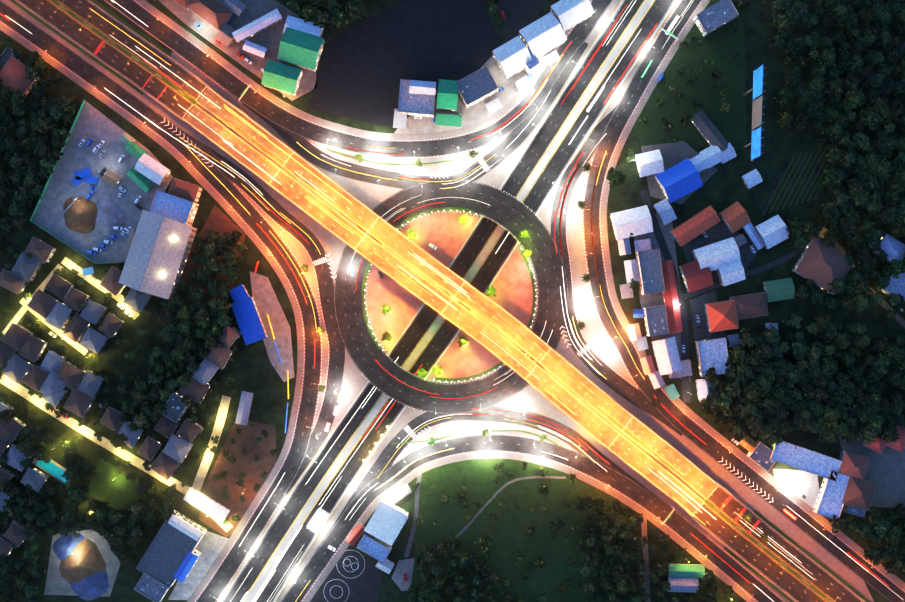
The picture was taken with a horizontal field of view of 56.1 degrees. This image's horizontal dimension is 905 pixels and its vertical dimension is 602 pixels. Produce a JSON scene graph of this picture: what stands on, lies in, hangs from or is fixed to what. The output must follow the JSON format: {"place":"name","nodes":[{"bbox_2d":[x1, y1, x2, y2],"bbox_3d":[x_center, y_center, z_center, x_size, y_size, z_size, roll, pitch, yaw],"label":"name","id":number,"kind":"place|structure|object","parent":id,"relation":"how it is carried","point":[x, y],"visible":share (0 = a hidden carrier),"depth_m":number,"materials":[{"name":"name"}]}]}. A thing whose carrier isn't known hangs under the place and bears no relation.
{"place":"outdoors","nodes":[
{"label":"outdoors","id":0,"kind":"place"},
{"bbox_2d":[126,166,153,192],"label":"building","id":1,"kind":"structure","parent":0,"point":[145,184],"depth_m":476.49,"materials":[{"name":"green metal"}]},
{"bbox_2d":[134,573,168,601],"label":"building","id":2,"kind":"structure","parent":0,"point":[148,587],"depth_m":473.82,"materials":[{"name":"grey concrete"}]},
{"bbox_2d":[168,177,201,201],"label":"building","id":3,"kind":"structure","parent":0,"point":[185,189],"depth_m":471.37,"materials":[{"name":"brown"}]},
{"bbox_2d":[187,0,232,30],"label":"building","id":4,"kind":"structure","parent":0,"point":[216,14],"depth_m":474.85,"materials":[{"name":"brown"}]},
{"bbox_2d":[232,9,281,42],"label":"building","id":5,"kind":"structure","parent":0,"point":[257,26],"depth_m":475.04,"materials":[{"name":"white"}]},
{"bbox_2d":[356,532,391,563],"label":"building","id":6,"kind":"structure","parent":0,"point":[373,547],"depth_m":475.42,"materials":[{"name":"blue concrete"}]},
{"bbox_2d":[398,79,435,116],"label":"building","id":7,"kind":"structure","parent":0,"point":[413,104],"depth_m":473.82,"materials":[{"name":"grey"}]},
{"bbox_2d":[436,79,458,110],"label":"building","id":8,"kind":"structure","parent":0,"point":[447,96],"depth_m":472.39,"materials":[{"name":"green metal"}]},
{"bbox_2d":[435,113,461,126],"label":"building","id":9,"kind":"structure","parent":0,"point":[444,119],"depth_m":476.50,"materials":[{"name":"green metal"}]},
{"bbox_2d":[0,0,904,601],"bbox_3d":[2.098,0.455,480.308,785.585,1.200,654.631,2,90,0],"label":"roads","id":10,"kind":"structure","parent":0,"point":[340,298],"depth_m":479.74,"materials":[{"name":"grey asphalt"}]},
{"bbox_2d":[1,0,902,601],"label":"light trails","id":11,"kind":"object","parent":10,"relation":"on","point":[459,286],"visible":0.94,"depth_m":479.32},
{"bbox_2d":[0,0,904,601],"bbox_3d":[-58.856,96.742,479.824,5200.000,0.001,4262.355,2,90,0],"label":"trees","id":12,"kind":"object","parent":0,"point":[256,374],"depth_m":479.82,"materials":[{"name":"green plant"}]},
{"bbox_2d":[0,414,25,443],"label":"house","id":13,"kind":"structure","parent":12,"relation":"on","point":[11,429],"depth_m":473.12,"materials":[{"name":"brown"}]},
{"bbox_2d":[0,269,26,293],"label":"house","id":14,"kind":"structure","parent":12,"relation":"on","point":[9,280],"depth_m":473.09,"materials":[{"name":"brown"}]},
{"bbox_2d":[3,522,25,546],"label":"house","id":15,"kind":"structure","parent":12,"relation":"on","point":[15,534],"depth_m":473.33,"materials":[{"name":"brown concrete"}]},
{"bbox_2d":[2,354,32,383],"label":"villa","id":16,"kind":"object","parent":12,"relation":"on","point":[17,369],"visible":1,"depth_m":473.96,"materials":[{"name":"grey"}]},
{"bbox_2d":[1,322,33,350],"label":"villa","id":17,"kind":"object","parent":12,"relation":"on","point":[15,336],"visible":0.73,"depth_m":473.57,"materials":[{"name":"brown"}]},
{"bbox_2d":[5,444,31,471],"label":"house","id":18,"kind":"structure","parent":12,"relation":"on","point":[15,457],"depth_m":473.55,"materials":[{"name":"grey concrete"}]},
{"bbox_2d":[0,56,39,96],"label":"building","id":19,"kind":"structure","parent":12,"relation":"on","point":[13,74],"depth_m":473.96,"materials":[{"name":"brown"}]},
{"bbox_2d":[11,251,41,282],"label":"house","id":20,"kind":"structure","parent":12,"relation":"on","point":[25,268],"depth_m":473.63,"materials":[{"name":"grey"}]},
{"bbox_2d":[19,335,47,362],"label":"house","id":21,"kind":"structure","parent":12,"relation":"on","point":[32,348],"depth_m":473.83,"materials":[{"name":"brown"}]},
{"bbox_2d":[20,467,48,491],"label":"house","id":22,"kind":"structure","parent":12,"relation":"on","point":[34,478],"depth_m":473.50,"materials":[{"name":"grey concrete"}]},
{"bbox_2d":[23,365,48,391],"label":"house","id":23,"kind":"structure","parent":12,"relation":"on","point":[36,377],"depth_m":473.39,"materials":[{"name":"brown"}]},
{"bbox_2d":[24,237,55,263],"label":"house","id":24,"kind":"structure","parent":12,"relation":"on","point":[40,250],"depth_m":473.64,"materials":[{"name":"brown"}]},
{"bbox_2d":[27,289,58,318],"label":"villa","id":25,"kind":"object","parent":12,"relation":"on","point":[41,303],"visible":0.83,"depth_m":473.07,"materials":[{"name":"brown"}]},
{"bbox_2d":[40,350,65,372],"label":"house","id":26,"kind":"structure","parent":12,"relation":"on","point":[52,360],"depth_m":474.15,"materials":[{"name":"grey"}]},
{"bbox_2d":[39,371,66,394],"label":"house","id":27,"kind":"structure","parent":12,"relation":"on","point":[53,382],"depth_m":472.72,"materials":[{"name":"grey"}]},
{"bbox_2d":[44,300,74,329],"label":"villa","id":28,"kind":"object","parent":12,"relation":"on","point":[58,317],"visible":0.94,"depth_m":473.30,"materials":[{"name":"grey"}]},
{"bbox_2d":[45,274,73,299],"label":"house","id":29,"kind":"structure","parent":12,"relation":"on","point":[58,286],"depth_m":474.36,"materials":[{"name":"brown"}]},
{"bbox_2d":[56,360,85,389],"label":"villa","id":30,"kind":"object","parent":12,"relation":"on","point":[69,374],"visible":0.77,"depth_m":473.18,"materials":[{"name":"brown"}]},
{"bbox_2d":[62,313,90,342],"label":"villa","id":31,"kind":"object","parent":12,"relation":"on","point":[76,328],"visible":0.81,"depth_m":473.75,"materials":[{"name":"brown"}]},
{"bbox_2d":[63,287,89,310],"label":"house","id":32,"kind":"structure","parent":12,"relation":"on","point":[74,298],"depth_m":473.67,"materials":[{"name":"brown"}]},
{"bbox_2d":[30,100,127,600],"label":"sand piles","id":33,"kind":"object","parent":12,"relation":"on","point":[87,569],"visible":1,"depth_m":478.88,"materials":[{"name":"grey sand"}]},
{"bbox_2d":[63,387,95,417],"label":"villa","id":34,"kind":"object","parent":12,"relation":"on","point":[78,402],"visible":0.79,"depth_m":473.16,"materials":[{"name":"brown"}]},
{"bbox_2d":[77,370,103,396],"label":"house","id":35,"kind":"structure","parent":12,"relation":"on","point":[90,383],"depth_m":473.54,"materials":[{"name":"grey"}]},
{"bbox_2d":[80,299,106,324],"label":"house","id":36,"kind":"structure","parent":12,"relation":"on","point":[93,312],"depth_m":473.94,"materials":[{"name":"grey"}]},
{"bbox_2d":[80,327,108,353],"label":"house","id":37,"kind":"structure","parent":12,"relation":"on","point":[94,341],"depth_m":473.10,"materials":[{"name":"grey"}]},
{"bbox_2d":[98,312,123,337],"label":"house","id":38,"kind":"structure","parent":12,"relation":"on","point":[112,324],"depth_m":473.45,"materials":[{"name":"brown"}]},
{"bbox_2d":[100,407,122,431],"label":"house","id":39,"kind":"structure","parent":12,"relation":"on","point":[111,417],"depth_m":473.66,"materials":[{"name":"brown"}]},
{"bbox_2d":[99,266,125,295],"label":"house","id":40,"kind":"structure","parent":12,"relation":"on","point":[110,283],"depth_m":473.21,"materials":[{"name":"brown"}]},
{"bbox_2d":[118,421,143,447],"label":"house","id":41,"kind":"structure","parent":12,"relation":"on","point":[133,438],"depth_m":473.80,"materials":[{"name":"grey"}]},
{"bbox_2d":[123,288,151,311],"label":"house","id":42,"kind":"structure","parent":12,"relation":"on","point":[137,300],"depth_m":472.94,"materials":[{"name":"grey"}]},
{"bbox_2d":[137,437,161,460],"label":"house","id":43,"kind":"structure","parent":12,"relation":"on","point":[149,449],"depth_m":473.97,"materials":[{"name":"brown tile"}]},
{"bbox_2d":[118,210,196,298],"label":"building","id":44,"kind":"structure","parent":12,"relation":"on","point":[156,249],"depth_m":465.85,"materials":[{"name":"grey metal"}]},
{"bbox_2d":[150,451,180,480],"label":"villa","id":45,"kind":"object","parent":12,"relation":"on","point":[164,465],"visible":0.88,"depth_m":473.64,"materials":[{"name":"brown tile"}]},
{"bbox_2d":[154,415,177,438],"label":"house","id":46,"kind":"structure","parent":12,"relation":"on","point":[165,426],"depth_m":474.19,"materials":[{"name":"brown"}]},
{"bbox_2d":[136,510,206,588],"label":"building","id":47,"kind":"structure","parent":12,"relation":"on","point":[167,551],"depth_m":472.22,"materials":[{"name":"grey concrete"}]},
{"bbox_2d":[149,190,198,225],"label":"building","id":48,"kind":"structure","parent":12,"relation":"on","point":[172,207],"depth_m":469.82,"materials":[{"name":"blue"}]},
{"bbox_2d":[162,391,189,422],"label":"house","id":49,"kind":"structure","parent":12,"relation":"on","point":[177,408],"depth_m":473.72,"materials":[{"name":"grey"}]},
{"bbox_2d":[163,434,193,462],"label":"villa","id":50,"kind":"object","parent":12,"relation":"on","point":[177,448],"visible":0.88,"depth_m":472.89,"materials":[{"name":"grey tile"}]},
{"bbox_2d":[168,512,204,540],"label":"building","id":51,"kind":"structure","parent":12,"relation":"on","point":[192,530],"depth_m":471.18,"materials":[{"name":"white concrete"}]},
{"bbox_2d":[176,418,201,442],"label":"house","id":52,"kind":"structure","parent":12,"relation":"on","point":[187,431],"depth_m":473.37,"materials":[{"name":"brown"}]},
{"bbox_2d":[178,377,209,403],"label":"house","id":53,"kind":"structure","parent":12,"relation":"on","point":[196,390],"depth_m":473.38,"materials":[{"name":"brown"}]},
{"bbox_2d":[192,359,218,384],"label":"house","id":54,"kind":"structure","parent":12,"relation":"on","point":[205,373],"depth_m":473.30,"materials":[{"name":"grey"}]},
{"bbox_2d":[204,344,231,369],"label":"house","id":55,"kind":"structure","parent":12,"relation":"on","point":[219,356],"depth_m":473.47,"materials":[{"name":"brown"}]},
{"bbox_2d":[235,391,253,425],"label":"building","id":56,"kind":"structure","parent":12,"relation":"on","point":[244,407],"depth_m":476.11,"materials":[{"name":"white"}]},
{"bbox_2d":[231,296,266,344],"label":"building","id":57,"kind":"structure","parent":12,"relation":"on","point":[249,320],"depth_m":475.45,"materials":[{"name":"blue"}]},
{"bbox_2d":[306,508,328,533],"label":"building","id":58,"kind":"structure","parent":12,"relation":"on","point":[318,519],"depth_m":476.01,"materials":[{"name":"white concrete"}]},
{"bbox_2d":[364,498,408,545],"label":"building","id":59,"kind":"structure","parent":12,"relation":"on","point":[386,522],"depth_m":471.77,"materials":[{"name":"blue concrete"}]},
{"bbox_2d":[0,0,873,601],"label":"apron","id":60,"kind":"object","parent":12,"relation":"on","point":[528,398],"visible":0.15,"depth_m":479.79,"materials":[{"name":"grey concrete"}]},
{"bbox_2d":[365,210,536,382],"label":"central island","id":61,"kind":"structure","parent":60,"relation":"on","point":[446,233],"depth_m":479.77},
{"bbox_2d":[3,0,873,601],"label":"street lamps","id":62,"kind":"object","parent":12,"relation":"on","point":[411,276],"visible":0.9,"depth_m":472.20,"materials":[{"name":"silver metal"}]},
{"bbox_2d":[10,0,869,601],"bbox_3d":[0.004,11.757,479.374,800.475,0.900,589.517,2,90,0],"label":"planting","id":63,"kind":"object","parent":12,"relation":"on","point":[366,278],"visible":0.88,"depth_m":479.32,"materials":[{"name":"green plant"}]},
{"bbox_2d":[16,0,864,601],"bbox_3d":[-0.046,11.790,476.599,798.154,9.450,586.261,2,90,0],"label":"flyover","id":64,"kind":"object","parent":12,"relation":"on","point":[468,322],"visible":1,"depth_m":474.14,"materials":[{"name":"concrete"}]},
{"bbox_2d":[220,0,676,601],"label":"underpass","id":65,"kind":"object","parent":12,"relation":"on","point":[472,258],"visible":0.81,"depth_m":483.80,"materials":[{"name":"asphalt"}]},
{"bbox_2d":[0,0,904,601],"bbox_3d":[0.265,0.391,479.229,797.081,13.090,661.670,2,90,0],"label":"road markings","id":66,"kind":"object","parent":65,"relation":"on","point":[724,504],"visible":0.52,"depth_m":479.69,"materials":[{"name":"grey paint"}]},
{"bbox_2d":[0,0,904,601],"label":"trees","id":67,"kind":"object","parent":12,"relation":"on","point":[756,374],"visible":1,"depth_m":472.73,"materials":[{"name":"green plant"}]},
{"bbox_2d":[0,0,904,601],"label":"land patches","id":68,"kind":"object","parent":12,"relation":"on","point":[366,66],"visible":0.65,"depth_m":479.81,"materials":[{"name":"green plant"}]},
{"bbox_2d":[134,153,170,184],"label":"building","id":69,"kind":"structure","parent":68,"relation":"on","point":[152,169],"depth_m":474.10,"materials":[{"name":"white"}]},
{"bbox_2d":[173,549,200,581],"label":"building","id":70,"kind":"structure","parent":68,"relation":"on","point":[188,564],"depth_m":471.77,"materials":[{"name":"blue metal"}]},
{"bbox_2d":[183,487,229,522],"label":"building","id":71,"kind":"structure","parent":68,"relation":"on","point":[212,508],"depth_m":475.97,"materials":[{"name":"white concrete"}]},
{"bbox_2d":[215,23,235,47],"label":"building","id":72,"kind":"structure","parent":68,"relation":"on","point":[224,36],"depth_m":475.85,"materials":[{"name":"grey"}]},
{"bbox_2d":[261,60,301,95],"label":"building","id":73,"kind":"structure","parent":68,"relation":"on","point":[278,76],"depth_m":472.93,"materials":[{"name":"green"}]},
{"bbox_2d":[277,27,324,71],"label":"building","id":74,"kind":"structure","parent":68,"relation":"on","point":[298,48],"depth_m":471.73,"materials":[{"name":"green"}]},
{"bbox_2d":[409,80,435,94],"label":"building","id":75,"kind":"structure","parent":68,"relation":"on","point":[423,87],"depth_m":472.00,"materials":[{"name":"white"}]},
{"bbox_2d":[492,36,532,78],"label":"building","id":76,"kind":"structure","parent":68,"relation":"on","point":[511,56],"depth_m":471.04,"materials":[{"name":"white concrete"}]},
{"bbox_2d":[519,12,566,57],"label":"building","id":77,"kind":"structure","parent":68,"relation":"on","point":[542,36],"depth_m":470.97,"materials":[{"name":"white concrete"}]},
{"bbox_2d":[635,149,663,176],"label":"building","id":78,"kind":"structure","parent":68,"relation":"on","point":[649,163],"depth_m":474.64,"materials":[{"name":"white concrete"}]},
{"bbox_2d":[643,305,668,335],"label":"building","id":79,"kind":"structure","parent":68,"relation":"on","point":[655,320],"depth_m":473.02,"materials":[{"name":"grey concrete"}]},
{"bbox_2d":[651,336,682,374],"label":"building","id":80,"kind":"structure","parent":68,"relation":"on","point":[666,355],"depth_m":473.81,"materials":[{"name":"white concrete"}]},
{"bbox_2d":[661,260,682,333],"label":"building","id":81,"kind":"structure","parent":68,"relation":"on","point":[670,299],"depth_m":475.11,"materials":[{"name":"red metal"}]},
{"bbox_2d":[691,110,727,150],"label":"building","id":82,"kind":"structure","parent":68,"relation":"on","point":[706,128],"depth_m":475.90,"materials":[{"name":"grey concrete"}]},
{"bbox_2d":[704,300,738,332],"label":"building","id":83,"kind":"structure","parent":68,"relation":"on","point":[721,316],"depth_m":473.41,"materials":[{"name":"red tile"}]},
{"bbox_2d":[716,260,745,285],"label":"building","id":84,"kind":"structure","parent":68,"relation":"on","point":[730,273],"depth_m":472.97,"materials":[{"name":"white concrete"}]},
{"bbox_2d":[742,64,766,160],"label":"billboard","id":85,"kind":"object","parent":68,"relation":"on","point":[757,115],"visible":1,"depth_m":458.00,"materials":[{"name":"blue metal"}]},
{"bbox_2d":[839,451,869,479],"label":"building","id":86,"kind":"structure","parent":68,"relation":"on","point":[854,465],"depth_m":473.53,"materials":[{"name":"brown tile"}]},
{"bbox_2d":[0,0,904,601],"bbox_3d":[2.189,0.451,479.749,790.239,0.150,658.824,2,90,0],"label":"sidewalks","id":87,"kind":"structure","parent":12,"relation":"on","point":[414,474],"depth_m":479.67,"materials":[{"name":"grey concrete"}]},
{"bbox_2d":[0,0,904,601],"bbox_3d":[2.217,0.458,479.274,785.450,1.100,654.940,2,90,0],"label":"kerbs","id":88,"kind":"structure","parent":12,"relation":"on","point":[368,314],"depth_m":479.65,"materials":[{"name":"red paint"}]},
{"bbox_2d":[550,0,593,31],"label":"building","id":89,"kind":"structure","parent":12,"relation":"on","point":[568,14],"depth_m":471.20,"materials":[{"name":"white concrete"}]},
{"bbox_2d":[610,205,652,239],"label":"building","id":90,"kind":"structure","parent":12,"relation":"on","point":[636,221],"depth_m":473.55,"materials":[{"name":"white concrete"}]},
{"bbox_2d":[624,259,639,283],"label":"building","id":91,"kind":"structure","parent":12,"relation":"on","point":[631,269],"depth_m":476.43,"materials":[{"name":"white metal"}]},
{"bbox_2d":[653,198,676,224],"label":"building","id":92,"kind":"structure","parent":12,"relation":"on","point":[665,211],"depth_m":475.96,"materials":[{"name":"white concrete"}]},
{"bbox_2d":[668,577,698,592],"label":"building","id":93,"kind":"structure","parent":12,"relation":"on","point":[683,584],"depth_m":476.75,"materials":[{"name":"grey concrete"}]},
{"bbox_2d":[671,205,720,246],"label":"building","id":94,"kind":"structure","parent":12,"relation":"on","point":[696,225],"depth_m":474.87,"materials":[{"name":"red tile"}]},
{"bbox_2d":[679,260,713,292],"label":"building","id":95,"kind":"structure","parent":12,"relation":"on","point":[695,277],"depth_m":473.64,"materials":[{"name":"red tile"}]},
{"bbox_2d":[699,146,721,168],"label":"building","id":96,"kind":"structure","parent":12,"relation":"on","point":[710,156],"depth_m":475.59,"materials":[{"name":"white concrete"}]},
{"bbox_2d":[695,337,729,376],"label":"building","id":97,"kind":"structure","parent":12,"relation":"on","point":[713,353],"depth_m":474.62,"materials":[{"name":"grey concrete"}]},
{"bbox_2d":[693,0,738,36],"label":"building","id":98,"kind":"structure","parent":12,"relation":"on","point":[715,16],"depth_m":473.82,"materials":[{"name":"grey concrete"}]},
{"bbox_2d":[719,201,750,232],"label":"building","id":99,"kind":"structure","parent":12,"relation":"on","point":[735,217],"depth_m":474.79,"materials":[{"name":"brown tile"}]},
{"bbox_2d":[746,440,775,471],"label":"building","id":100,"kind":"structure","parent":12,"relation":"on","point":[761,455],"depth_m":475.42,"materials":[{"name":"grey concrete"}]},
{"bbox_2d":[754,215,789,248],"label":"building","id":101,"kind":"structure","parent":12,"relation":"on","point":[772,232],"depth_m":474.46,"materials":[{"name":"white concrete"}]},
{"bbox_2d":[763,278,794,301],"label":"building","id":102,"kind":"structure","parent":12,"relation":"on","point":[779,289],"depth_m":474.79,"materials":[{"name":"green metal"}]},
{"bbox_2d":[770,440,842,480],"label":"building","id":103,"kind":"structure","parent":12,"relation":"on","point":[803,459],"depth_m":474.62,"materials":[{"name":"blue concrete"}]},
{"bbox_2d":[792,237,853,294],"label":"building","id":104,"kind":"structure","parent":12,"relation":"on","point":[820,264],"depth_m":472.06,"materials":[{"name":"brown tile"}]},
{"bbox_2d":[813,470,852,518],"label":"building","id":105,"kind":"structure","parent":12,"relation":"on","point":[828,502],"depth_m":474.62,"materials":[{"name":"blue concrete"}]},
{"bbox_2d":[842,476,876,510],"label":"building","id":106,"kind":"structure","parent":12,"relation":"on","point":[858,493],"depth_m":473.36,"materials":[{"name":"brown tile"}]},
{"bbox_2d":[872,234,904,263],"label":"building","id":107,"kind":"structure","parent":12,"relation":"on","point":[892,247],"depth_m":473.35,"materials":[{"name":"blue concrete"}]},
{"bbox_2d":[878,271,904,300],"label":"building","id":108,"kind":"structure","parent":12,"relation":"on","point":[896,286],"depth_m":474.62,"materials":[{"name":"blue concrete"}]},
{"bbox_2d":[455,66,498,107],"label":"building","id":109,"kind":"structure","parent":0,"point":[477,86],"depth_m":473.02,"materials":[{"name":"blue concrete"}]},
{"bbox_2d":[635,249,664,294],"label":"building","id":110,"kind":"structure","parent":0,"point":[650,271],"depth_m":473.02,"materials":[{"name":"grey concrete"}]},
{"bbox_2d":[655,158,702,202],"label":"building","id":111,"kind":"structure","parent":0,"point":[681,179],"depth_m":474.12,"materials":[{"name":"blue metal"}]},
{"bbox_2d":[668,563,704,577],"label":"building","id":112,"kind":"structure","parent":0,"point":[688,570],"depth_m":476.83,"materials":[{"name":"green metal"}]},
{"bbox_2d":[692,237,740,270],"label":"building","id":113,"kind":"structure","parent":0,"point":[714,256],"depth_m":472.67,"materials":[{"name":"white concrete"}]},
{"bbox_2d":[729,292,767,319],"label":"building","id":114,"kind":"structure","parent":0,"point":[751,305],"depth_m":474.09,"materials":[{"name":"brown tile"}]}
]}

